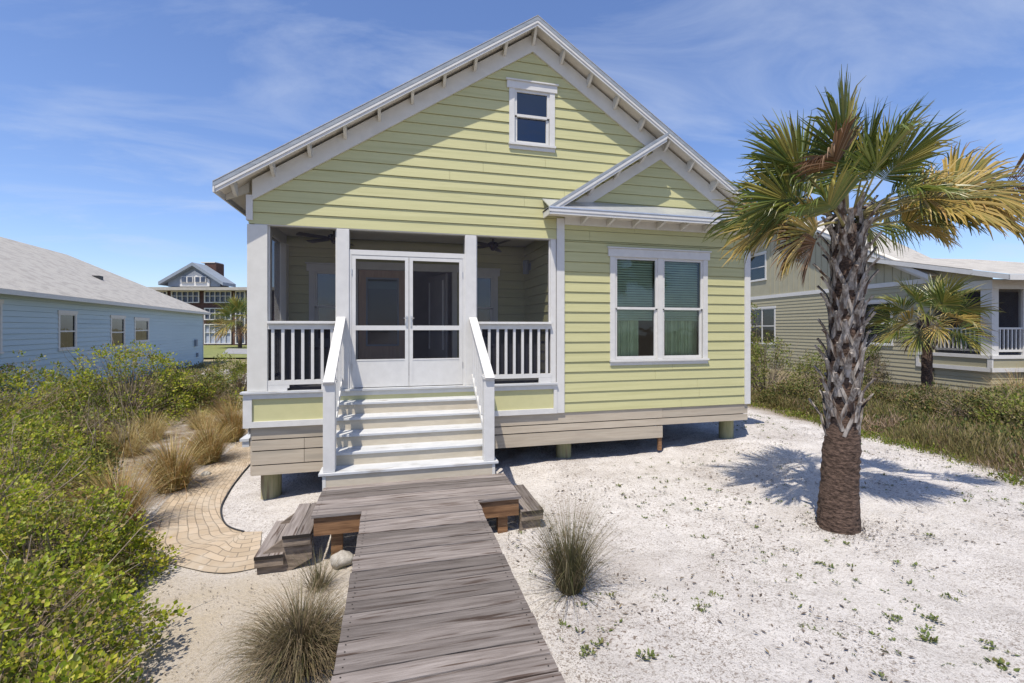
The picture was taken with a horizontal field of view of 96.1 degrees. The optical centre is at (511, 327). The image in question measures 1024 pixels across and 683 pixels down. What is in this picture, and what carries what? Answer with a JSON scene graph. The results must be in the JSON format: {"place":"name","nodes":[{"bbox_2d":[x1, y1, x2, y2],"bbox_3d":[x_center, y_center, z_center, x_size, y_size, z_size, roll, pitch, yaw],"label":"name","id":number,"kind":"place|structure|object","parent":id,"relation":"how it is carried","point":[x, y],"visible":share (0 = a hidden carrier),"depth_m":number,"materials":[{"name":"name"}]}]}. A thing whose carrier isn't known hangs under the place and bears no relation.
{"place":"outdoors","nodes":[
{"label":"outdoors","id":0,"kind":"place"},
{"bbox_2d":[144,429,261,572],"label":"paved path","id":1,"kind":"structure","parent":0,"point":[213,543],"depth_m":6.14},
{"bbox_2d":[220,464,249,531],"bbox_3d":[-5.242,2.655,9.175,0.409,0.054,7.347,0,0,-26],"label":"path edging","id":2,"kind":"object","parent":1,"relation":"on","point":[224,522],"visible":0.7,"depth_m":6.75,"materials":[{"name":"black plastic"}]},
{"bbox_2d":[204,345,246,357],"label":"lawn","id":3,"kind":"structure","parent":0,"point":[211,351],"depth_m":52.75,"materials":[{"name":"green plant"}]},
{"bbox_2d":[222,348,246,353],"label":"road","id":4,"kind":"structure","parent":0,"point":[236,351],"depth_m":50.11,"materials":[{"name":"concrete"}]},
{"bbox_2d":[0,0,1023,286],"label":"sky","id":5,"kind":"structure","parent":0,"point":[119,119],"materials":[{"name":"blue"}]},
{"bbox_2d":[1,358,1023,682],"bbox_3d":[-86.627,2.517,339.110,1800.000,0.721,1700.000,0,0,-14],"label":"ground","id":6,"kind":"structure","parent":0,"point":[673,554],"depth_m":4.63,"materials":[{"name":"white sand"}]},
{"bbox_2d":[0,411,49,472],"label":"shrub","id":7,"kind":"object","parent":6,"relation":"on","point":[9,432],"visible":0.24,"depth_m":7.72,"materials":[{"name":"green plant"}]},
{"bbox_2d":[0,380,71,439],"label":"shrub","id":8,"kind":"object","parent":6,"relation":"on","point":[10,409],"visible":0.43,"depth_m":10.70,"materials":[{"name":"green plant"}]},
{"bbox_2d":[0,411,96,472],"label":"shrub","id":9,"kind":"object","parent":6,"relation":"on","point":[32,427],"visible":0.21,"depth_m":8.33,"materials":[{"name":"green plant"}]},
{"bbox_2d":[0,350,107,416],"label":"shrub","id":10,"kind":"object","parent":6,"relation":"on","point":[6,376],"visible":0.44,"depth_m":13.08,"materials":[{"name":"green plant"}]},
{"bbox_2d":[0,445,120,573],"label":"shrub","id":11,"kind":"object","parent":6,"relation":"on","point":[7,493],"visible":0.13,"depth_m":4.99,"materials":[{"name":"green plant"}]},
{"bbox_2d":[0,414,126,540],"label":"shrub","id":12,"kind":"object","parent":6,"relation":"on","point":[44,474],"visible":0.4,"depth_m":6.20,"materials":[{"name":"green plant"}]},
{"bbox_2d":[7,437,123,622],"bbox_3d":[-9.454,2.452,7.289,5.054,0.662,12.296,0,0,-42],"label":"shrub","id":13,"kind":"object","parent":6,"relation":"on","point":[102,458],"visible":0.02,"depth_m":8.13,"materials":[{"name":"green plant"}]},
{"bbox_2d":[1,399,131,459],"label":"shrub","id":14,"kind":"object","parent":6,"relation":"on","point":[78,424],"visible":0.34,"depth_m":9.59,"materials":[{"name":"green plant"}]},
{"bbox_2d":[5,365,144,433],"bbox_3d":[-11.434,2.003,12.047,2.902,2.089,2.839,0,0,-14],"label":"shrub","id":15,"kind":"object","parent":6,"relation":"on","point":[70,401],"visible":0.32,"depth_m":11.85,"materials":[{"name":"green plant"}]},
{"bbox_2d":[0,600,155,682],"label":"shrub","id":16,"kind":"object","parent":6,"relation":"on","point":[67,668],"visible":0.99,"depth_m":2.83,"materials":[{"name":"green plant"}]},
{"bbox_2d":[0,461,170,645],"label":"shrub","id":17,"kind":"object","parent":6,"relation":"on","point":[97,529],"visible":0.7,"depth_m":4.57,"materials":[{"name":"green plant"}]},
{"bbox_2d":[0,516,190,682],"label":"shrub","id":18,"kind":"object","parent":6,"relation":"on","point":[14,609],"visible":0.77,"depth_m":3.44,"materials":[{"name":"green plant"}]},
{"bbox_2d":[0,237,210,406],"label":"blue house","id":19,"kind":"structure","parent":6,"relation":"on","point":[50,301],"depth_m":20.31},
{"bbox_2d":[0,299,3,353],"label":"window","id":20,"kind":"structure","parent":19,"relation":"in","point":[1,300],"depth_m":14.53,"materials":[{"name":"white paint"}]},
{"bbox_2d":[57,310,77,350],"bbox_3d":[-17.501,0.098,18.085,0.187,1.556,1.389,0,0,-19],"label":"window","id":21,"kind":"structure","parent":19,"relation":"in","point":[67,320],"depth_m":18.12,"materials":[{"name":"white paint"}]},
{"bbox_2d":[110,315,125,347],"bbox_3d":[-19.037,0.175,22.184,0.215,1.575,1.623,0,0,-18],"label":"window","id":22,"kind":"structure","parent":19,"relation":"in","point":[117,329],"depth_m":22.21,"materials":[{"name":"white paint"}]},
{"bbox_2d":[134,317,149,342],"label":"window","id":23,"kind":"structure","parent":19,"relation":"in","point":[140,334],"depth_m":24.78,"materials":[{"name":"white paint"}]},
{"bbox_2d":[2,360,221,451],"bbox_3d":[-20.878,2.418,17.897,15.354,0.804,26.810,0,0,-28],"label":"ground cover","id":24,"kind":"object","parent":6,"relation":"on","point":[184,371],"visible":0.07,"depth_m":15.12,"materials":[{"name":"green plant"}]},
{"bbox_2d":[72,372,162,463],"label":"dry stalks","id":25,"kind":"object","parent":6,"relation":"on","point":[113,417],"visible":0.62,"depth_m":10.15,"materials":[{"name":"brown plant"}]},
{"bbox_2d":[36,331,213,427],"bbox_3d":[-10.915,1.478,13.204,3.975,2.889,3.721,0,0,-35],"label":"shrub","id":26,"kind":"object","parent":6,"relation":"on","point":[125,373],"visible":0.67,"depth_m":13.06,"materials":[{"name":"green plant"}]},
{"bbox_2d":[45,453,204,533],"bbox_3d":[-5.261,2.324,6.079,2.154,1.357,1.926,0,0,-14],"label":"grass clump","id":27,"kind":"object","parent":6,"relation":"on","point":[138,501],"visible":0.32,"depth_m":6.13,"materials":[{"name":"plant"}]},
{"bbox_2d":[91,414,168,462],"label":"grass clump","id":28,"kind":"object","parent":6,"relation":"on","point":[127,448],"visible":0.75,"depth_m":9.70,"materials":[{"name":"plant"}]},
{"bbox_2d":[80,513,181,583],"bbox_3d":[-4.201,2.426,4.943,1.113,0.805,0.896,0,0,-14],"label":"shrub","id":29,"kind":"object","parent":6,"relation":"on","point":[154,547],"visible":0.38,"depth_m":4.98,"materials":[{"name":"green plant"}]},
{"bbox_2d":[118,407,185,442],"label":"grass clump","id":30,"kind":"object","parent":6,"relation":"on","point":[161,428],"visible":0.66,"depth_m":11.09,"materials":[{"name":"plant"}]},
{"bbox_2d":[107,425,224,501],"bbox_3d":[-5.701,2.292,7.616,2.034,1.333,1.915,0,0,44],"label":"grass clump","id":31,"kind":"object","parent":6,"relation":"on","point":[183,471],"visible":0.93,"depth_m":7.54,"materials":[{"name":"plant"}]},
{"bbox_2d":[116,366,217,416],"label":"shrub","id":32,"kind":"object","parent":6,"relation":"on","point":[172,391],"visible":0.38,"depth_m":14.18,"materials":[{"name":"green plant"}]},
{"bbox_2d":[148,262,246,344],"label":"lodge building","id":33,"kind":"structure","parent":6,"relation":"on","point":[201,286],"depth_m":70.00,"materials":[{"name":"white wood"}]},
{"bbox_2d":[175,405,219,429],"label":"grass clump","id":34,"kind":"object","parent":6,"relation":"on","point":[194,421],"visible":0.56,"depth_m":12.35,"materials":[{"name":"plant"}]},
{"bbox_2d":[153,371,242,417],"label":"shrub","id":35,"kind":"object","parent":6,"relation":"on","point":[217,386],"visible":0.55,"depth_m":14.79,"materials":[{"name":"green plant"}]},
{"bbox_2d":[159,413,241,464],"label":"grass clump","id":36,"kind":"object","parent":6,"relation":"on","point":[216,451],"visible":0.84,"depth_m":9.11,"materials":[{"name":"plant"}]},
{"bbox_2d":[200,471,211,475],"bbox_3d":[-5.599,2.676,8.408,0.170,0.109,0.132,0,0,0],"label":"stone","id":37,"kind":"object","parent":6,"relation":"on","point":[205,473],"visible":0.69,"depth_m":8.38,"materials":[{"name":"beige stone"}]},
{"bbox_2d":[178,395,246,446],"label":"grass clump","id":38,"kind":"object","parent":6,"relation":"on","point":[234,419],"visible":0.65,"depth_m":10.86,"materials":[{"name":"plant"}]},
{"bbox_2d":[198,369,246,381],"bbox_3d":[-16.372,2.704,25.955,3.574,0.044,10.432,0,0,-25],"label":"sand patch","id":39,"kind":"object","parent":6,"relation":"on","point":[224,375],"depth_m":27.39,"materials":[{"name":"beige sand"}]},
{"bbox_2d":[210,392,236,411],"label":"grass clump","id":40,"kind":"object","parent":6,"relation":"on","point":[222,402],"visible":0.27,"depth_m":15.01,"materials":[{"name":"plant"}]},
{"bbox_2d":[204,350,246,396],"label":"shrub","id":41,"kind":"object","parent":6,"relation":"on","point":[239,377],"visible":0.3,"depth_m":18.60,"materials":[{"name":"green plant"}]},
{"bbox_2d":[206,293,246,347],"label":"cabbage palm","id":42,"kind":"object","parent":6,"relation":"on","point":[237,308],"visible":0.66,"depth_m":58.60,"materials":[{"name":"green plant"}]},
{"bbox_2d":[194,566,347,682],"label":"grass clump","id":43,"kind":"object","parent":6,"relation":"on","point":[297,647],"visible":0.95,"depth_m":3.39,"materials":[{"name":"green plant"}]},
{"bbox_2d":[267,539,350,593],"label":"grass clump","id":44,"kind":"object","parent":6,"relation":"on","point":[321,581],"visible":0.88,"depth_m":4.54,"materials":[{"name":"green plant"}]},
{"bbox_2d":[330,550,353,568],"bbox_3d":[-1.842,2.506,4.986,0.244,0.169,0.211,0,0,-14],"label":"stone","id":45,"kind":"object","parent":6,"relation":"on","point":[337,557],"visible":0.87,"depth_m":4.93,"materials":[{"name":"white stone"}]},
{"bbox_2d":[254,473,564,682],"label":"boardwalk","id":46,"kind":"structure","parent":6,"relation":"on","point":[435,594],"depth_m":3.72,"materials":[{"name":"wood"}]},
{"bbox_2d":[212,15,752,499],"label":"beach cottage","id":47,"kind":"structure","parent":6,"relation":"on","point":[418,335],"depth_m":7.96,"materials":[{"name":"yellow wood"}]},
{"bbox_2d":[305,262,356,320],"bbox_3d":[-3.475,-0.442,8.858,0.923,1.606,0.115,0,0,-14],"label":"door","id":48,"kind":"structure","parent":47,"relation":"in","point":[322,276],"depth_m":8.83,"materials":[{"name":"white paint"}]},
{"bbox_2d":[296,230,366,245],"bbox_3d":[-3.090,-1.607,8.081,1.204,0.265,1.222,0,0,-14],"label":"ceiling fan","id":49,"kind":"object","parent":47,"relation":"hanging from","point":[331,238],"visible":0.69,"depth_m":8.00},
{"bbox_2d":[351,255,408,387],"bbox_3d":[-2.106,-0.106,7.359,0.886,2.098,0.084,0,0,-14],"label":"screen door","id":50,"kind":"structure","parent":47,"relation":"in","point":[365,372],"depth_m":7.37,"materials":[{"name":"white paint"}]},
{"bbox_2d":[359,270,404,358],"bbox_3d":[-2.561,-0.097,9.107,0.909,2.085,0.105,0,0,-14],"label":"front door","id":51,"kind":"structure","parent":47,"relation":"in","point":[381,292],"depth_m":9.12,"materials":[{"name":"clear glass"}]},
{"bbox_2d":[409,257,462,385],"bbox_3d":[-1.241,-0.106,7.579,0.883,2.098,0.084,0,0,-14],"label":"screen door","id":52,"kind":"structure","parent":47,"relation":"in","point":[422,371],"depth_m":7.59,"materials":[{"name":"white paint"}]},
{"bbox_2d":[428,274,447,357],"bbox_3d":[-1.610,-0.095,9.863,0.076,2.050,0.911,0,0,-34],"label":"open door","id":53,"kind":"structure","parent":47,"relation":"in","point":[437,285],"depth_m":9.78,"materials":[{"name":"paint"}]},
{"bbox_2d":[458,267,500,321],"bbox_3d":[-0.679,-0.442,9.572,0.899,1.606,0.115,0,0,-14],"label":"window","id":54,"kind":"structure","parent":47,"relation":"in","point":[487,278],"depth_m":9.62,"materials":[{"name":"white paint"}]},
{"bbox_2d":[477,238,520,251],"bbox_3d":[-0.325,-1.607,8.787,1.204,0.265,1.222,0,0,-14],"label":"ceiling fan","id":55,"kind":"object","parent":47,"relation":"hanging from","point":[493,245],"visible":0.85,"depth_m":8.71},
{"bbox_2d":[523,260,530,273],"bbox_3d":[0.296,-1.235,9.365,0.150,0.270,0.117,0,0,-14],"label":"wall lamp","id":56,"kind":"object","parent":47,"relation":"attached to","point":[526,266],"visible":1,"depth_m":9.31,"materials":[{"name":"black metal"}]},
{"bbox_2d":[506,77,558,152],"bbox_3d":[0.347,-3.668,7.983,0.945,1.185,0.115,0,0,-14],"label":"window","id":57,"kind":"structure","parent":47,"relation":"in","point":[532,103],"depth_m":7.99,"materials":[{"name":"white paint"}]},
{"bbox_2d":[617,311,671,316],"bbox_3d":[2.708,-0.260,8.831,1.900,0.120,0.020,0,0,-14],"label":"curtain rod","id":58,"kind":"object","parent":47,"relation":"attached to","point":[643,313],"visible":0.21,"depth_m":8.76,"materials":[{"name":"black metal"}]},
{"bbox_2d":[617,318,637,359],"bbox_3d":[2.096,0.260,8.643,0.620,1.020,0.068,0,0,-14],"label":"curtain","id":59,"kind":"object","parent":58,"relation":"hanging from","point":[627,337],"visible":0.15,"depth_m":8.67,"materials":[{"name":"fabric"}]},
{"bbox_2d":[665,316,696,358],"bbox_3d":[3.293,0.260,8.949,0.710,1.020,0.068,0,0,-14],"label":"curtain","id":60,"kind":"object","parent":58,"relation":"hanging from","point":[680,337],"visible":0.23,"depth_m":8.95,"materials":[{"name":"fabric"}]},
{"bbox_2d":[607,246,711,365],"bbox_3d":[2.759,-0.395,8.622,2.165,2.150,0.160,0,0,-14],"label":"window","id":61,"kind":"structure","parent":47,"relation":"in","point":[623,254],"depth_m":8.60,"materials":[{"name":"white paint"}]},
{"bbox_2d":[501,486,642,631],"bbox_3d":[0.546,2.154,4.260,1.514,1.233,1.596,0,0,-14],"label":"grass clump","id":62,"kind":"object","parent":6,"relation":"on","point":[570,567],"visible":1,"depth_m":4.24,"materials":[{"name":"green plant"}]},
{"bbox_2d":[128,413,1023,682],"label":"leaf litter","id":63,"kind":"object","parent":6,"relation":"on","point":[833,675],"visible":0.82,"depth_m":4.93,"materials":[{"name":"plant"}]},
{"bbox_2d":[579,644,596,657],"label":"weed","id":64,"kind":"object","parent":6,"relation":"on","point":[584,650],"visible":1,"depth_m":3.46,"materials":[{"name":"green plant"}]},
{"bbox_2d":[590,637,609,648],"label":"weed","id":65,"kind":"object","parent":6,"relation":"on","point":[601,641],"visible":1,"depth_m":3.55,"materials":[{"name":"green plant"}]},
{"bbox_2d":[635,648,658,659],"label":"weed","id":66,"kind":"object","parent":6,"relation":"on","point":[649,653],"visible":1,"depth_m":3.40,"materials":[{"name":"green plant"}]},
{"bbox_2d":[691,603,709,611],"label":"weed","id":67,"kind":"object","parent":6,"relation":"on","point":[698,605],"visible":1,"depth_m":3.93,"materials":[{"name":"green plant"}]},
{"bbox_2d":[691,596,711,606],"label":"weed","id":68,"kind":"object","parent":6,"relation":"on","point":[701,601],"visible":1,"depth_m":4.00,"materials":[{"name":"green plant"}]},
{"bbox_2d":[751,302,766,390],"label":"shrub","id":69,"kind":"object","parent":6,"relation":"on","point":[752,337],"visible":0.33,"depth_m":16.10,"materials":[{"name":"green plant"}]},
{"bbox_2d":[509,414,1023,679],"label":"sprouts","id":70,"kind":"object","parent":6,"relation":"on","point":[855,579],"visible":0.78,"depth_m":4.70,"materials":[{"name":"green plant"}]},
{"bbox_2d":[751,332,810,398],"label":"shrub","id":71,"kind":"object","parent":6,"relation":"on","point":[755,372],"visible":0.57,"depth_m":14.27,"materials":[{"name":"green plant"}]},
{"bbox_2d":[753,377,823,409],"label":"shrub","id":72,"kind":"object","parent":6,"relation":"on","point":[784,387],"visible":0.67,"depth_m":12.72,"materials":[{"name":"green plant"}]},
{"bbox_2d":[791,345,826,391],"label":"shrub","id":73,"kind":"object","parent":6,"relation":"on","point":[809,368],"visible":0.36,"depth_m":15.45,"materials":[{"name":"green plant"}]},
{"bbox_2d":[703,64,1023,534],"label":"cabbage palm","id":74,"kind":"object","parent":6,"relation":"on","point":[945,197],"visible":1,"depth_m":5.20,"materials":[{"name":"green plant"}]},
{"bbox_2d":[863,341,895,386],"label":"shrub","id":75,"kind":"object","parent":6,"relation":"on","point":[873,368],"visible":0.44,"depth_m":16.88,"materials":[{"name":"green plant"}]},
{"bbox_2d":[748,381,1023,485],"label":"scrub","id":76,"kind":"object","parent":6,"relation":"on","point":[924,438],"visible":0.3,"depth_m":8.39,"materials":[{"name":"green plant"}]},
{"bbox_2d":[882,612,903,623],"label":"weed","id":77,"kind":"object","parent":6,"relation":"on","point":[897,616],"visible":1,"depth_m":3.75,"materials":[{"name":"green plant"}]},
{"bbox_2d":[861,379,925,406],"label":"shrub","id":78,"kind":"object","parent":6,"relation":"on","point":[880,391],"visible":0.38,"depth_m":12.49,"materials":[{"name":"green plant"}]},
{"bbox_2d":[914,626,937,642],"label":"weed","id":79,"kind":"object","parent":6,"relation":"on","point":[931,639],"visible":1,"depth_m":3.52,"materials":[{"name":"green plant"}]},
{"bbox_2d":[919,613,944,623],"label":"weed","id":80,"kind":"object","parent":6,"relation":"on","point":[933,617],"visible":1,"depth_m":3.72,"materials":[{"name":"green plant"}]},
{"bbox_2d":[885,382,981,417],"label":"shrub","id":81,"kind":"object","parent":6,"relation":"on","point":[927,400],"visible":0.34,"depth_m":11.19,"materials":[{"name":"green plant"}]},
{"bbox_2d":[865,272,1002,388],"bbox_3d":[14.674,0.259,16.180,3.626,4.437,3.868,0,0,-14],"label":"cabbage palm","id":82,"kind":"object","parent":6,"relation":"on","point":[927,329],"visible":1,"depth_m":15.79,"materials":[{"name":"green plant"}]},
{"bbox_2d":[939,592,961,602],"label":"weed","id":83,"kind":"object","parent":6,"relation":"on","point":[955,598],"visible":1,"depth_m":3.99,"materials":[{"name":"green plant"}]},
{"bbox_2d":[926,381,1023,428],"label":"shrub","id":84,"kind":"object","parent":6,"relation":"on","point":[970,400],"visible":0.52,"depth_m":9.66,"materials":[{"name":"green plant"}]},
{"bbox_2d":[974,638,997,649],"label":"weed","id":85,"kind":"object","parent":6,"relation":"on","point":[992,644],"visible":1,"depth_m":3.41,"materials":[{"name":"green plant"}]},
{"bbox_2d":[969,386,1023,427],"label":"shrub","id":86,"kind":"object","parent":6,"relation":"on","point":[1019,407],"visible":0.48,"depth_m":9.08,"materials":[{"name":"green plant"}]},
{"bbox_2d":[970,376,1023,408],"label":"shrub","id":87,"kind":"object","parent":6,"relation":"on","point":[1020,391],"visible":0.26,"depth_m":11.64,"materials":[{"name":"green plant"}]},
{"bbox_2d":[972,363,1023,391],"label":"grass clump","id":88,"kind":"object","parent":6,"relation":"on","point":[1014,380],"visible":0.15,"depth_m":13.34,"materials":[{"name":"plant"}]},
{"bbox_2d":[984,656,1019,675],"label":"weed","id":89,"kind":"object","parent":6,"relation":"on","point":[1002,661],"visible":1,"depth_m":3.23,"materials":[{"name":"green plant"}]},
{"bbox_2d":[751,220,1023,391],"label":"tan house","id":90,"kind":"structure","parent":0,"point":[792,310],"depth_m":19.91,"materials":[{"name":"beige wood"}]},
{"bbox_2d":[751,251,766,281],"bbox_3d":[15.783,-3.865,29.485,0.360,1.830,2.030,0,0,-6],"label":"window","id":91,"kind":"structure","parent":90,"relation":"in","point":[759,261],"depth_m":29.47,"materials":[{"name":"white paint"}]},
{"bbox_2d":[752,306,775,344],"bbox_3d":[15.848,-0.140,28.914,0.360,2.380,2.580,0,0,-6],"label":"window","id":92,"kind":"structure","parent":90,"relation":"in","point":[767,315],"depth_m":28.85,"materials":[{"name":"white paint"}]},
{"bbox_2d":[865,299,893,345],"bbox_3d":[16.742,-0.230,21.014,0.360,2.100,1.780,0,0,-6],"label":"window","id":93,"kind":"structure","parent":90,"relation":"in","point":[877,303],"depth_m":21.16,"materials":[{"name":"white paint"}]}
]}

